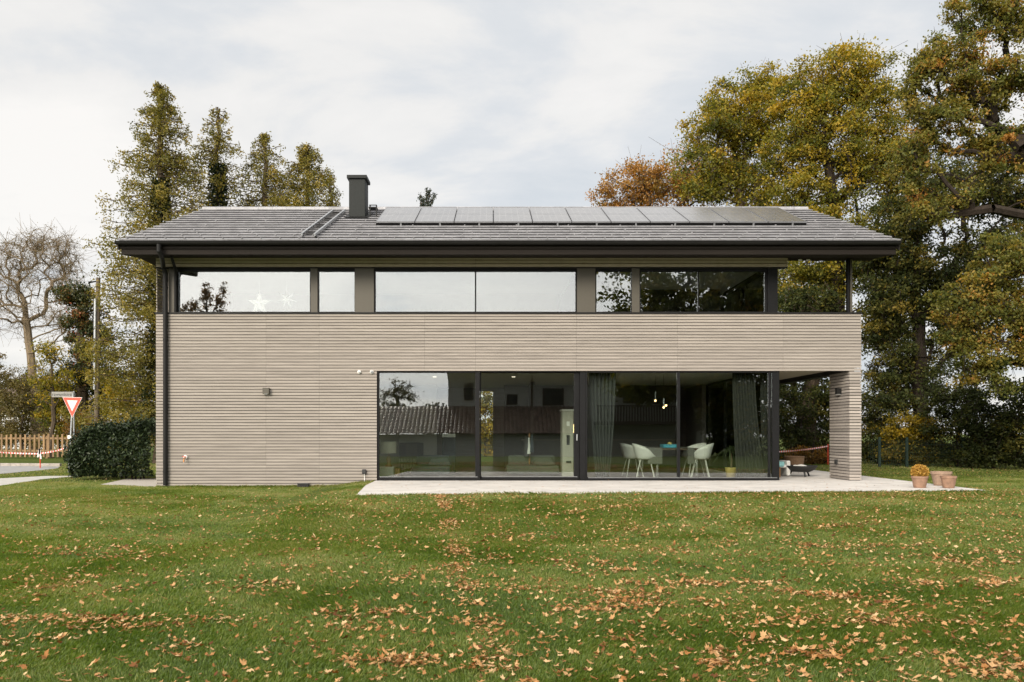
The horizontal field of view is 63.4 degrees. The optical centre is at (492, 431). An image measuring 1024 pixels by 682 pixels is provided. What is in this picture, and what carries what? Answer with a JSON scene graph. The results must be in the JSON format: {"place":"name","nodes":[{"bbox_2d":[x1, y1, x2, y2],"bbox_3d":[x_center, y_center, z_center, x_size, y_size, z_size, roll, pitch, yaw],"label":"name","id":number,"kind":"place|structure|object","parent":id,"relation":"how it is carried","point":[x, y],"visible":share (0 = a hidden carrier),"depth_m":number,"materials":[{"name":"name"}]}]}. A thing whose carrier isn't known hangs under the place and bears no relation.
{"place":"outdoors","nodes":[
{"label":"outdoors","id":0,"kind":"place"},
{"bbox_2d":[0,466,59,473],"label":"road","id":1,"kind":"structure","parent":0,"point":[9,469],"depth_m":28.88,"materials":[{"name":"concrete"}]},
{"bbox_2d":[0,476,71,484],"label":"path","id":2,"kind":"structure","parent":0,"point":[4,481],"depth_m":22.16,"materials":[{"name":"concrete"}]},
{"bbox_2d":[0,434,1023,681],"bbox_3d":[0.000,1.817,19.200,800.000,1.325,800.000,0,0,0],"label":"ground","id":3,"kind":"structure","parent":0,"point":[488,460],"depth_m":7.09,"materials":[{"name":"plant"}]},
{"bbox_2d":[0,353,35,440],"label":"bush","id":4,"kind":"object","parent":3,"relation":"on","point":[4,387],"visible":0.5,"depth_m":45.03,"materials":[{"name":"green plant"}]},
{"bbox_2d":[0,361,37,449],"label":"bush","id":5,"kind":"object","parent":3,"relation":"on","point":[11,371],"visible":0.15,"depth_m":51.96,"materials":[{"name":"green plant"}]},
{"bbox_2d":[0,366,57,455],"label":"bush","id":6,"kind":"object","parent":3,"relation":"on","point":[19,404],"visible":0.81,"depth_m":43.74,"materials":[{"name":"green plant"}]},
{"bbox_2d":[0,463,61,465],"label":"kerb","id":7,"kind":"structure","parent":3,"relation":"on","point":[30,464],"depth_m":30.92,"materials":[{"name":"concrete"}]},
{"bbox_2d":[0,434,76,457],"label":"picket fence","id":8,"kind":"object","parent":3,"relation":"on","point":[45,444],"visible":0.78,"depth_m":40.00,"materials":[{"name":"brown wood"}]},
{"bbox_2d":[9,363,68,448],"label":"bush","id":9,"kind":"object","parent":3,"relation":"on","point":[42,433],"visible":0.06,"depth_m":52.88,"materials":[{"name":"green plant"}]},
{"bbox_2d":[0,212,99,454],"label":"bare tree","id":10,"kind":"object","parent":3,"relation":"on","point":[65,268],"visible":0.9,"depth_m":45.83,"materials":[{"name":"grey plant"}]},
{"bbox_2d":[23,380,78,456],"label":"bush","id":11,"kind":"object","parent":3,"relation":"on","point":[45,417],"visible":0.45,"depth_m":42.14,"materials":[{"name":"green plant"}]},
{"bbox_2d":[17,335,87,457],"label":"young tree","id":12,"kind":"object","parent":3,"relation":"on","point":[47,349],"visible":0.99,"depth_m":40.87,"materials":[{"name":"green plant"}]},
{"bbox_2d":[2,379,104,448],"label":"white cottage","id":13,"kind":"structure","parent":3,"relation":"on","point":[39,421],"depth_m":62.00,"materials":[{"name":"paint"}]},
{"bbox_2d":[49,391,75,434],"bbox_3d":[-15.077,-0.078,29.037,0.954,2.716,0.082,0,0,0],"label":"street name sign","id":14,"kind":"object","parent":3,"relation":"on","point":[61,394],"visible":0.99,"depth_m":29.00,"materials":[{"name":"metal"}]},
{"bbox_2d":[63,393,81,468],"bbox_3d":[-14.607,-0.033,28.786,0.694,2.629,0.092,0,0,0],"label":"yield sign","id":15,"kind":"object","parent":3,"relation":"on","point":[72,403],"visible":0.82,"depth_m":28.75,"materials":[{"name":"white metal"}]},
{"bbox_2d":[57,409,101,436],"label":"bush","id":16,"kind":"object","parent":3,"relation":"on","point":[67,426],"visible":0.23,"depth_m":41.23,"materials":[{"name":"green plant"}]},
{"bbox_2d":[46,274,119,412],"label":"ivy clad tree","id":17,"kind":"object","parent":3,"relation":"on","point":[82,312],"visible":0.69,"depth_m":42.64,"materials":[{"name":"green plant"}]},
{"bbox_2d":[88,278,99,422],"bbox_3d":[-16.333,-2.520,33.934,0.452,7.602,0.273,0,0,-33],"label":"utility pole","id":18,"kind":"object","parent":3,"relation":"on","point":[96,329],"visible":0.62,"depth_m":33.92,"materials":[{"name":"grey wood"}]},
{"bbox_2d":[88,336,122,451],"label":"bush","id":19,"kind":"object","parent":3,"relation":"on","point":[101,385],"visible":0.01,"depth_m":43.69,"materials":[{"name":"green plant"}]},
{"bbox_2d":[61,413,156,478],"bbox_3d":[-10.279,0.385,22.702,2.534,1.806,2.304,0,0,0],"label":"laurel shrub","id":20,"kind":"object","parent":3,"relation":"on","point":[91,445],"visible":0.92,"depth_m":21.89,"materials":[{"name":"green plant"}]},
{"bbox_2d":[93,375,154,451],"bbox_3d":[-17.529,-0.849,40.011,3.348,4.272,3.413,0,0,-31],"label":"bush","id":21,"kind":"object","parent":3,"relation":"on","point":[108,390],"visible":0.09,"depth_m":39.55,"materials":[{"name":"green plant"}]},
{"bbox_2d":[101,478,156,486],"bbox_3d":[-8.880,1.299,20.990,2.141,0.062,3.620,0,0,0],"label":"gravel strip","id":22,"kind":"object","parent":3,"relation":"on","point":[145,482],"visible":0.47,"depth_m":20.81,"materials":[{"name":"gravel"}]},
{"bbox_2d":[57,80,212,462],"bbox_3d":[-13.796,-6.530,34.266,7.144,15.694,8.444,0,0,-39],"label":"conifer tree","id":23,"kind":"object","parent":3,"relation":"on","point":[162,162],"visible":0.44,"depth_m":33.38,"materials":[{"name":"green plant"}]},
{"bbox_2d":[115,107,253,411],"bbox_3d":[-12.170,-6.611,36.987,8.223,15.870,7.621,0,0,0],"label":"conifer tree","id":24,"kind":"object","parent":3,"relation":"on","point":[217,188],"visible":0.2,"depth_m":36.75,"materials":[{"name":"green plant"}]},
{"bbox_2d":[228,131,302,206],"bbox_3d":[-10.515,-6.224,38.227,8.033,15.038,8.617,0,0,21],"label":"conifer tree","id":25,"kind":"object","parent":3,"relation":"on","point":[266,174],"visible":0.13,"depth_m":37.89,"materials":[{"name":"green plant"}]},
{"bbox_2d":[266,142,338,206],"bbox_3d":[-7.975,-5.992,37.785,8.841,14.702,9.360,0,0,0],"label":"conifer tree","id":26,"kind":"object","parent":3,"relation":"on","point":[304,163],"visible":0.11,"depth_m":37.58,"materials":[{"name":"green plant"}]},
{"bbox_2d":[320,175,343,206],"bbox_3d":[-7.957,-5.552,39.955,3.159,13.784,3.409,0,0,-42],"label":"conifer tree","id":27,"kind":"object","parent":3,"relation":"on","point":[330,189],"visible":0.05,"depth_m":39.99,"materials":[{"name":"green plant"}]},
{"bbox_2d":[416,187,436,206],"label":"pine tree","id":28,"kind":"object","parent":3,"relation":"on","point":[427,203],"visible":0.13,"depth_m":51.95,"materials":[{"name":"green plant"}]},
{"bbox_2d":[481,391,492,456],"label":"bush","id":29,"kind":"object","parent":3,"relation":"on","point":[487,432],"visible":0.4,"depth_m":38.73,"materials":[{"name":"green plant"}]},
{"bbox_2d":[114,175,901,486],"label":"timber house","id":30,"kind":"structure","parent":3,"relation":"on","point":[436,330],"depth_m":19.18,"materials":[{"name":"wood"}]},
{"bbox_2d":[177,268,310,311],"bbox_3d":[-5.800,-3.287,19.273,3.126,1.028,0.081,0,0,0],"label":"window frame","id":31,"kind":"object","parent":30,"relation":"in","point":[179,270],"depth_m":19.24,"materials":[{"name":"metal"}]},
{"bbox_2d":[248,292,269,311],"bbox_3d":[-5.477,-3.273,19.420,0.541,0.996,0.060,0,0,0],"label":"paper star","id":32,"kind":"object","parent":30,"relation":"on","point":[259,303],"visible":0.96,"depth_m":19.41,"materials":[{"name":"paper"}]},
{"bbox_2d":[277,290,296,307],"bbox_3d":[-4.837,-3.322,19.420,0.520,0.900,0.060,0,0,0],"label":"paper star","id":33,"kind":"object","parent":30,"relation":"hanging from","point":[286,299],"visible":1,"depth_m":19.41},
{"bbox_2d":[318,268,354,311],"bbox_3d":[-3.638,-3.287,19.273,0.858,1.028,0.081,0,0,0],"label":"window frame","id":34,"kind":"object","parent":30,"relation":"in","point":[319,269],"depth_m":19.24,"materials":[{"name":"metal"}]},
{"bbox_2d":[380,466,395,475],"bbox_3d":[-2.660,1.002,20.650,0.434,0.285,0.520,0,0,0],"label":"side table","id":35,"kind":"object","parent":30,"relation":"on","point":[387,471],"visible":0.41,"depth_m":20.40,"materials":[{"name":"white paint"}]},
{"bbox_2d":[381,442,396,466],"bbox_3d":[-2.603,0.549,20.650,0.400,0.620,0.400,0,0,0],"label":"table lamp","id":36,"kind":"object","parent":35,"relation":"on","point":[388,447],"visible":1,"depth_m":20.51,"materials":[{"name":"fabric"}]},
{"bbox_2d":[376,207,421,227],"bbox_3d":[-2.400,-5.533,21.332,0.963,1.067,2.064,0,0,0],"label":"solar panel","id":37,"kind":"object","parent":30,"relation":"on","point":[396,216],"visible":0.93,"depth_m":20.98,"materials":[{"name":"glass"}]},
{"bbox_2d":[399,457,415,472],"bbox_3d":[-2.127,0.915,23.225,0.969,0.460,0.450,0,0,0],"label":"chair","id":38,"kind":"object","parent":30,"relation":"on","point":[406,463],"visible":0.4,"depth_m":23.00,"materials":[{"name":"wood"}]},
{"bbox_2d":[399,443,422,458],"bbox_3d":[-2.621,0.581,25.965,0.878,0.498,0.060,0,0,0],"label":"wall screen","id":39,"kind":"object","parent":30,"relation":"attached to","point":[410,449],"depth_m":25.94,"materials":[{"name":"black plastic"}]},
{"bbox_2d":[377,372,479,479],"bbox_3d":[-1.497,-0.143,19.274,2.375,2.524,0.100,0,0,0],"label":"sliding door","id":40,"kind":"structure","parent":30,"relation":"in","point":[477,374],"depth_m":19.23,"materials":[{"name":"glass"}]},
{"bbox_2d":[411,455,451,473],"bbox_3d":[-1.611,0.860,21.950,1.050,0.470,1.100,0,0,0],"label":"sofa","id":41,"kind":"object","parent":30,"relation":"on","point":[433,464],"visible":1,"depth_m":21.58,"materials":[{"name":"fabric"}]},
{"bbox_2d":[415,207,456,227],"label":"solar panel","id":42,"kind":"object","parent":30,"relation":"on","point":[436,216],"visible":0.93,"depth_m":20.98,"materials":[{"name":"glass"}]},
{"bbox_2d":[442,434,455,472],"bbox_3d":[-1.243,0.595,23.375,0.381,1.100,0.370,0,0,0],"label":"display cabinet","id":43,"kind":"object","parent":30,"relation":"on","point":[449,444],"visible":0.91,"depth_m":23.44,"materials":[{"name":"white paint"}]},
{"bbox_2d":[454,207,492,227],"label":"solar panel","id":44,"kind":"object","parent":30,"relation":"on","point":[474,216],"visible":0.94,"depth_m":20.98,"materials":[{"name":"glass"}]},
{"bbox_2d":[374,268,576,311],"bbox_3d":[-0.407,-3.287,19.273,4.700,1.028,0.081,0,0,0],"label":"window","id":45,"kind":"structure","parent":30,"relation":"in","point":[475,270],"depth_m":19.24,"materials":[{"name":"metal"}]},
{"bbox_2d":[493,207,531,227],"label":"solar panel","id":46,"kind":"object","parent":30,"relation":"on","point":[518,216],"visible":0.94,"depth_m":20.98,"materials":[{"name":"glass"}]},
{"bbox_2d":[480,372,578,479],"bbox_3d":[0.854,-0.143,19.317,2.319,2.524,0.154,0,0,0],"label":"sliding door","id":47,"kind":"structure","parent":30,"relation":"in","point":[576,374],"depth_m":19.30,"materials":[{"name":"glass"}]},
{"bbox_2d":[506,455,559,473],"bbox_3d":[1.048,0.860,22.150,1.385,0.470,1.100,0,0,0],"label":"sofa","id":48,"kind":"object","parent":30,"relation":"on","point":[538,464],"visible":1,"depth_m":21.66,"materials":[{"name":"fabric"}]},
{"bbox_2d":[529,207,571,227],"bbox_3d":[1.451,-5.533,21.332,0.963,1.067,2.064,0,0,0],"label":"solar panel","id":49,"kind":"object","parent":30,"relation":"on","point":[550,216],"visible":0.93,"depth_m":20.98,"materials":[{"name":"glass"}]},
{"bbox_2d":[560,409,573,475],"bbox_3d":[1.926,0.280,21.600,0.323,1.730,0.640,0,0,0],"label":"masonry stove","id":50,"kind":"object","parent":30,"relation":"on","point":[566,442],"visible":0.82,"depth_m":21.30,"materials":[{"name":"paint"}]},
{"bbox_2d":[565,207,610,227],"bbox_3d":[2.414,-5.533,21.332,0.963,1.067,2.064,0,0,0],"label":"solar panel","id":51,"kind":"object","parent":30,"relation":"on","point":[596,216],"visible":0.94,"depth_m":20.98,"materials":[{"name":"glass"}]},
{"bbox_2d":[521,439,676,465],"bbox_3d":[3.250,0.635,25.645,4.740,0.820,0.690,0,0,0],"label":"dining table","id":52,"kind":"object","parent":30,"relation":"on","point":[547,446],"visible":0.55,"depth_m":25.32,"materials":[{"name":"brown wood"}]},
{"bbox_2d":[589,373,615,476],"bbox_3d":[2.588,-0.166,19.583,0.633,2.582,0.116,0,0,0],"label":"curtain","id":53,"kind":"object","parent":30,"relation":"hanging from","point":[602,387],"visible":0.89,"depth_m":19.58,"materials":[{"name":"fabric"}]},
{"bbox_2d":[595,268,631,311],"bbox_3d":[2.797,-3.287,19.273,0.840,1.028,0.081,0,0,0],"label":"window","id":54,"kind":"structure","parent":30,"relation":"in","point":[596,269],"depth_m":19.24,"materials":[{"name":"metal"}]},
{"bbox_2d":[601,207,649,227],"bbox_3d":[3.377,-5.533,21.332,0.963,1.067,2.064,0,0,0],"label":"solar panel","id":55,"kind":"object","parent":30,"relation":"on","point":[626,216],"visible":0.94,"depth_m":20.98,"materials":[{"name":"glass"}]},
{"bbox_2d":[620,443,643,476],"bbox_3d":[3.574,0.713,21.298,0.643,0.871,0.600,0,0,-8],"label":"dining chair","id":56,"kind":"object","parent":30,"relation":"on","point":[627,450],"visible":0.67,"depth_m":21.11,"materials":[{"name":"white paint"}]},
{"bbox_2d":[632,443,655,476],"bbox_3d":[3.795,0.713,20.703,0.643,0.871,0.600,0,0,12],"label":"dining chair","id":57,"kind":"object","parent":30,"relation":"on","point":[641,452],"visible":0.88,"depth_m":20.49,"materials":[{"name":"white paint"}]},
{"bbox_2d":[636,207,688,227],"bbox_3d":[4.339,-5.533,21.332,0.963,1.067,2.064,0,0,0],"label":"solar panel","id":58,"kind":"object","parent":30,"relation":"on","point":[662,215],"visible":0.88,"depth_m":20.98,"materials":[{"name":"glass"}]},
{"bbox_2d":[641,447,698,476],"bbox_3d":[4.574,0.775,21.650,1.268,0.740,2.300,0,0,0],"label":"dining table","id":59,"kind":"object","parent":30,"relation":"on","point":[696,467],"visible":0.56,"depth_m":20.60,"materials":[{"name":"brown wood"}]},
{"bbox_2d":[644,446,661,463],"bbox_3d":[4.009,0.589,21.494,0.358,0.392,2.012,0,0,0],"label":"table runner","id":60,"kind":"object","parent":59,"relation":"on","point":[657,453],"visible":0.86,"depth_m":20.49,"materials":[{"name":"grey fabric"}]},
{"bbox_2d":[660,444,676,447],"bbox_3d":[4.421,0.350,20.850,0.360,0.080,0.410,0,0,0],"label":"game box","id":61,"kind":"object","parent":59,"relation":"on","point":[668,445],"visible":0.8,"depth_m":20.65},
{"bbox_2d":[680,447,693,463],"bbox_3d":[4.895,0.589,21.494,0.170,0.392,2.012,0,0,0],"label":"table runner","id":62,"kind":"object","parent":59,"relation":"on","point":[690,455],"visible":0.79,"depth_m":20.49,"materials":[{"name":"grey fabric"}]},
{"bbox_2d":[586,372,778,479],"bbox_3d":[4.402,-0.143,19.274,4.489,2.524,0.100,0,0,0],"label":"sliding door","id":63,"kind":"structure","parent":30,"relation":"in","point":[772,377],"depth_m":19.23,"materials":[{"name":"glass"}]},
{"bbox_2d":[681,443,705,475],"bbox_3d":[5.237,0.713,21.603,0.643,0.871,0.600,0,0,-12],"label":"dining chair","id":64,"kind":"object","parent":30,"relation":"on","point":[684,453],"visible":0.25,"depth_m":21.74,"materials":[{"name":"white paint"}]},
{"bbox_2d":[672,207,728,227],"bbox_3d":[5.302,-5.533,21.332,0.963,1.067,2.064,0,0,0],"label":"solar panel","id":65,"kind":"object","parent":30,"relation":"on","point":[699,216],"visible":0.9,"depth_m":20.98,"materials":[{"name":"glass"}]},
{"bbox_2d":[690,443,713,476],"bbox_3d":[5.190,0.713,20.697,0.643,0.871,0.600,0,0,10],"label":"dining chair","id":66,"kind":"object","parent":30,"relation":"on","point":[704,452],"visible":0.8,"depth_m":20.48,"materials":[{"name":"white paint"}]},
{"bbox_2d":[640,268,766,311],"bbox_3d":[4.885,-3.287,19.273,2.959,1.028,0.081,0,0,0],"label":"window","id":67,"kind":"structure","parent":30,"relation":"in","point":[697,270],"depth_m":19.24,"materials":[{"name":"metal"}]},
{"bbox_2d":[725,467,735,476],"bbox_3d":[5.857,1.010,20.400,0.290,0.270,0.290,0,0,0],"label":"plant pot","id":68,"kind":"object","parent":30,"relation":"on","point":[730,472],"visible":0.84,"depth_m":20.30,"materials":[{"name":"ceramic"}]},
{"bbox_2d":[713,446,734,467],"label":"palm plant","id":69,"kind":"object","parent":68,"relation":"in","point":[730,450],"visible":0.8,"depth_m":20.37,"materials":[{"name":"green plant"}]},
{"bbox_2d":[706,373,760,470],"bbox_3d":[6.586,-0.191,22.500,0.080,2.612,5.960,0,0,0],"label":"side window","id":70,"kind":"structure","parent":30,"relation":"in","point":[719,395],"depth_m":23.89,"materials":[{"name":"glass"}]},
{"bbox_2d":[708,207,767,227],"bbox_3d":[6.265,-5.533,21.332,0.963,1.067,2.064,0,0,0],"label":"solar panel","id":71,"kind":"object","parent":30,"relation":"on","point":[738,216],"visible":0.91,"depth_m":20.98,"materials":[{"name":"glass"}]},
{"bbox_2d":[720,272,763,311],"bbox_3d":[6.586,-2.890,22.500,0.080,2.060,5.960,0,0,0],"label":"side window","id":72,"kind":"structure","parent":30,"relation":"in","point":[748,296],"depth_m":21.50,"materials":[{"name":"glass"}]},
{"bbox_2d":[732,373,764,476],"bbox_3d":[6.052,-0.165,19.623,0.760,2.582,0.116,0,0,0],"label":"curtain","id":73,"kind":"object","parent":30,"relation":"hanging from","point":[748,458],"visible":0.91,"depth_m":19.62,"materials":[{"name":"fabric"}]},
{"bbox_2d":[760,373,766,476],"bbox_3d":[6.481,-0.166,19.753,0.205,2.582,0.116,0,0,0],"label":"curtain","id":74,"kind":"object","parent":30,"relation":"hanging from","point":[763,391],"visible":0.74,"depth_m":19.75,"materials":[{"name":"fabric"}]},
{"bbox_2d":[743,207,806,227],"bbox_3d":[7.228,-5.533,21.332,0.963,1.067,2.064,0,0,0],"label":"solar panel","id":75,"kind":"object","parent":30,"relation":"on","point":[775,216],"visible":0.91,"depth_m":20.98,"materials":[{"name":"glass"}]},
{"bbox_2d":[0,463,1023,681],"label":"fallen leaves","id":76,"kind":"object","parent":3,"relation":"on","point":[833,653],"visible":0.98,"depth_m":6.20,"materials":[{"name":"orange plant"}]},
{"bbox_2d":[585,137,749,206],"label":"maple tree","id":77,"kind":"object","parent":3,"relation":"on","point":[649,191],"visible":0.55,"depth_m":40.48,"materials":[{"name":"orange plant"}]},
{"bbox_2d":[658,57,856,309],"bbox_3d":[11.888,-7.700,36.930,8.906,17.746,5.349,0,0,0],"label":"lime tree","id":78,"kind":"object","parent":3,"relation":"on","point":[729,127],"visible":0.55,"depth_m":36.42,"materials":[{"name":"green plant"}]},
{"bbox_2d":[779,383,829,459],"bbox_3d":[11.419,-0.199,31.386,3.096,3.504,1.999,0,0,0],"label":"bush","id":79,"kind":"object","parent":3,"relation":"on","point":[790,437],"visible":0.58,"depth_m":31.28,"materials":[{"name":"green plant"}]},
{"bbox_2d":[781,424,830,464],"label":"bush","id":80,"kind":"object","parent":3,"relation":"on","point":[817,457],"visible":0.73,"depth_m":29.34,"materials":[{"name":"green plant"}]},
{"bbox_2d":[778,275,873,450],"bbox_3d":[12.492,-2.518,32.974,5.688,7.372,3.461,0,0,0],"label":"dark tree","id":81,"kind":"object","parent":3,"relation":"on","point":[798,302],"visible":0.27,"depth_m":32.45,"materials":[{"name":"green plant"}]},
{"bbox_2d":[827,444,828,464],"bbox_3d":[11.738,0.853,29.030,0.037,0.855,0.037,0,0,23],"label":"tape stake","id":82,"kind":"object","parent":3,"relation":"on","point":[828,454],"visible":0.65,"depth_m":29.02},
{"bbox_2d":[779,445,827,451],"bbox_3d":[10.178,0.568,27.753,4.006,0.203,0.021,0,0,-39],"label":"barrier tape","id":83,"kind":"object","parent":82,"relation":"attached to","point":[803,449],"visible":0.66,"depth_m":28.00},
{"bbox_2d":[803,385,869,456],"bbox_3d":[13.546,-0.231,32.519,3.009,3.416,2.399,0,0,0],"label":"bush","id":84,"kind":"object","parent":3,"relation":"on","point":[826,436],"visible":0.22,"depth_m":32.33,"materials":[{"name":"green plant"}]},
{"bbox_2d":[751,33,937,379],"bbox_3d":[14.406,-7.593,34.016,7.820,17.563,5.246,0,0,0],"label":"lime tree","id":85,"kind":"object","parent":3,"relation":"on","point":[819,98],"visible":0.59,"depth_m":33.38,"materials":[{"name":"green plant"}]},
{"bbox_2d":[860,385,913,463],"bbox_3d":[13.929,-0.085,30.063,2.676,3.265,2.211,0,0,0],"label":"bush","id":86,"kind":"object","parent":3,"relation":"on","point":[872,424],"visible":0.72,"depth_m":29.77,"materials":[{"name":"green plant"}]},
{"bbox_2d":[861,338,956,451],"bbox_3d":[16.666,-1.326,33.026,3.911,5.547,2.315,0,0,0],"label":"bush","id":87,"kind":"object","parent":3,"relation":"on","point":[869,366],"visible":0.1,"depth_m":32.88,"materials":[{"name":"green plant"}]},
{"bbox_2d":[873,408,949,463],"bbox_3d":[14.446,0.370,28.467,2.845,2.400,1.752,0,0,0],"label":"bush","id":88,"kind":"object","parent":3,"relation":"on","point":[905,431],"visible":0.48,"depth_m":28.33,"materials":[{"name":"green plant"}]},
{"bbox_2d":[876,434,953,465],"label":"bush","id":89,"kind":"object","parent":3,"relation":"on","point":[919,450],"visible":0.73,"depth_m":27.98,"materials":[{"name":"green plant"}]},
{"bbox_2d":[845,143,1023,438],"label":"dark tree","id":90,"kind":"object","parent":3,"relation":"on","point":[898,292],"visible":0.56,"depth_m":30.63,"materials":[{"name":"green plant"}]},
{"bbox_2d":[869,437,1014,466],"bbox_3d":[15.755,0.777,27.224,6.850,1.206,0.072,0,0,0],"label":"wire fence","id":91,"kind":"object","parent":3,"relation":"on","point":[879,460],"visible":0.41,"depth_m":27.19,"materials":[{"name":"metal"}]},
{"bbox_2d":[872,0,1023,243],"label":"oak tree","id":92,"kind":"object","parent":3,"relation":"on","point":[966,81],"visible":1,"depth_m":23.23,"materials":[{"name":"green plant"}]},
{"bbox_2d":[910,356,992,466],"bbox_3d":[15.315,-0.597,27.505,2.897,3.870,2.108,0,0,0],"label":"bush","id":93,"kind":"object","parent":3,"relation":"on","point":[944,399],"visible":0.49,"depth_m":27.43,"materials":[{"name":"green plant"}]},
{"bbox_2d":[917,227,1023,402],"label":"oak tree","id":94,"kind":"object","parent":3,"relation":"on","point":[994,302],"visible":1,"depth_m":21.27,"materials":[{"name":"green plant"}]},
{"bbox_2d":[943,375,1023,468],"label":"bush","id":95,"kind":"object","parent":3,"relation":"on","point":[982,449],"visible":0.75,"depth_m":25.91,"materials":[{"name":"green plant"}]},
{"bbox_2d":[986,376,1023,468],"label":"bush","id":96,"kind":"object","parent":3,"relation":"on","point":[1013,425],"visible":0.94,"depth_m":25.06,"materials":[{"name":"green plant"}]},
{"bbox_2d":[0,0,1023,433],"label":"sky","id":97,"kind":"structure","parent":0,"point":[474,103],"materials":[{"name":"white"}]},
{"bbox_2d":[358,469,982,494],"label":"terrace","id":98,"kind":"structure","parent":0,"point":[798,481],"depth_m":17.11,"materials":[{"name":"concrete"}]},
{"bbox_2d":[779,461,783,476],"bbox_3d":[6.950,0.719,20.740,0.550,0.852,0.520,0,0,0],"label":"teal chair","id":99,"kind":"object","parent":98,"relation":"on","point":[781,463],"visible":0.13,"depth_m":20.52,"materials":[{"name":"fabric"}]},
{"bbox_2d":[779,460,789,475],"bbox_3d":[7.288,0.840,21.250,0.460,0.530,0.660,0,0,0],"label":"garden armchair","id":100,"kind":"object","parent":98,"relation":"on","point":[785,470],"visible":0.35,"depth_m":20.96,"materials":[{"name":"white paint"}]},
{"bbox_2d":[784,456,804,464],"bbox_3d":[8.589,0.905,23.625,0.580,0.439,0.580,0,0,0],"label":"log basket","id":101,"kind":"object","parent":98,"relation":"on","point":[795,460],"visible":0.65,"depth_m":23.39,"materials":[{"name":"wicker"}]},
{"bbox_2d":[787,465,817,476],"bbox_3d":[7.808,0.990,21.000,0.804,0.289,0.804,0,0,0],"label":"fire bowl","id":102,"kind":"object","parent":98,"relation":"on","point":[806,468],"visible":0.88,"depth_m":20.73,"materials":[{"name":"black metal"}]},
{"bbox_2d":[911,476,928,487],"bbox_3d":[8.610,1.006,16.714,0.321,0.237,0.321,0,0,0],"label":"flower pot","id":103,"kind":"object","parent":98,"relation":"on","point":[919,481],"visible":0.98,"depth_m":16.60,"materials":[{"name":"ceramic"}]},
{"bbox_2d":[910,464,929,475],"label":"flowering plant","id":104,"kind":"object","parent":103,"relation":"on","point":[919,470],"visible":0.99,"depth_m":16.63,"materials":[{"name":"yellow plant"}]},
{"bbox_2d":[930,471,952,485],"bbox_3d":[9.431,0.977,17.426,0.415,0.295,0.415,0,0,0],"label":"flower pot","id":105,"kind":"object","parent":98,"relation":"on","point":[936,478],"visible":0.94,"depth_m":17.32,"materials":[{"name":"ceramic"}]},
{"bbox_2d":[940,475,956,487],"bbox_3d":[9.154,1.003,16.646,0.305,0.244,0.305,0,0,0],"label":"flower pot","id":106,"kind":"object","parent":98,"relation":"on","point":[948,481],"visible":1,"depth_m":16.54,"materials":[{"name":"ceramic"}]},
{"bbox_3d":[0.985,0.585,22.400,0.360,1.120,0.360,0,0,0],"label":"coat stand","id":107,"kind":"object","parent":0,"visible":0},
{"bbox_2d":[524,436,528,457],"bbox_3d":[0.913,0.395,22.325,0.138,0.600,0.088,0,0,0],"label":"hanging coat","id":108,"kind":"object","parent":107,"relation":"hanging from","point":[526,455],"visible":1,"depth_m":22.30,"materials":[{"name":"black fabric"}]},
{"bbox_2d":[530,434,533,451],"bbox_3d":[1.046,0.305,22.326,0.117,0.480,0.088,0,0,0],"label":"hanging coat","id":109,"kind":"object","parent":107,"relation":"hanging from","point":[531,446],"visible":1,"depth_m":22.30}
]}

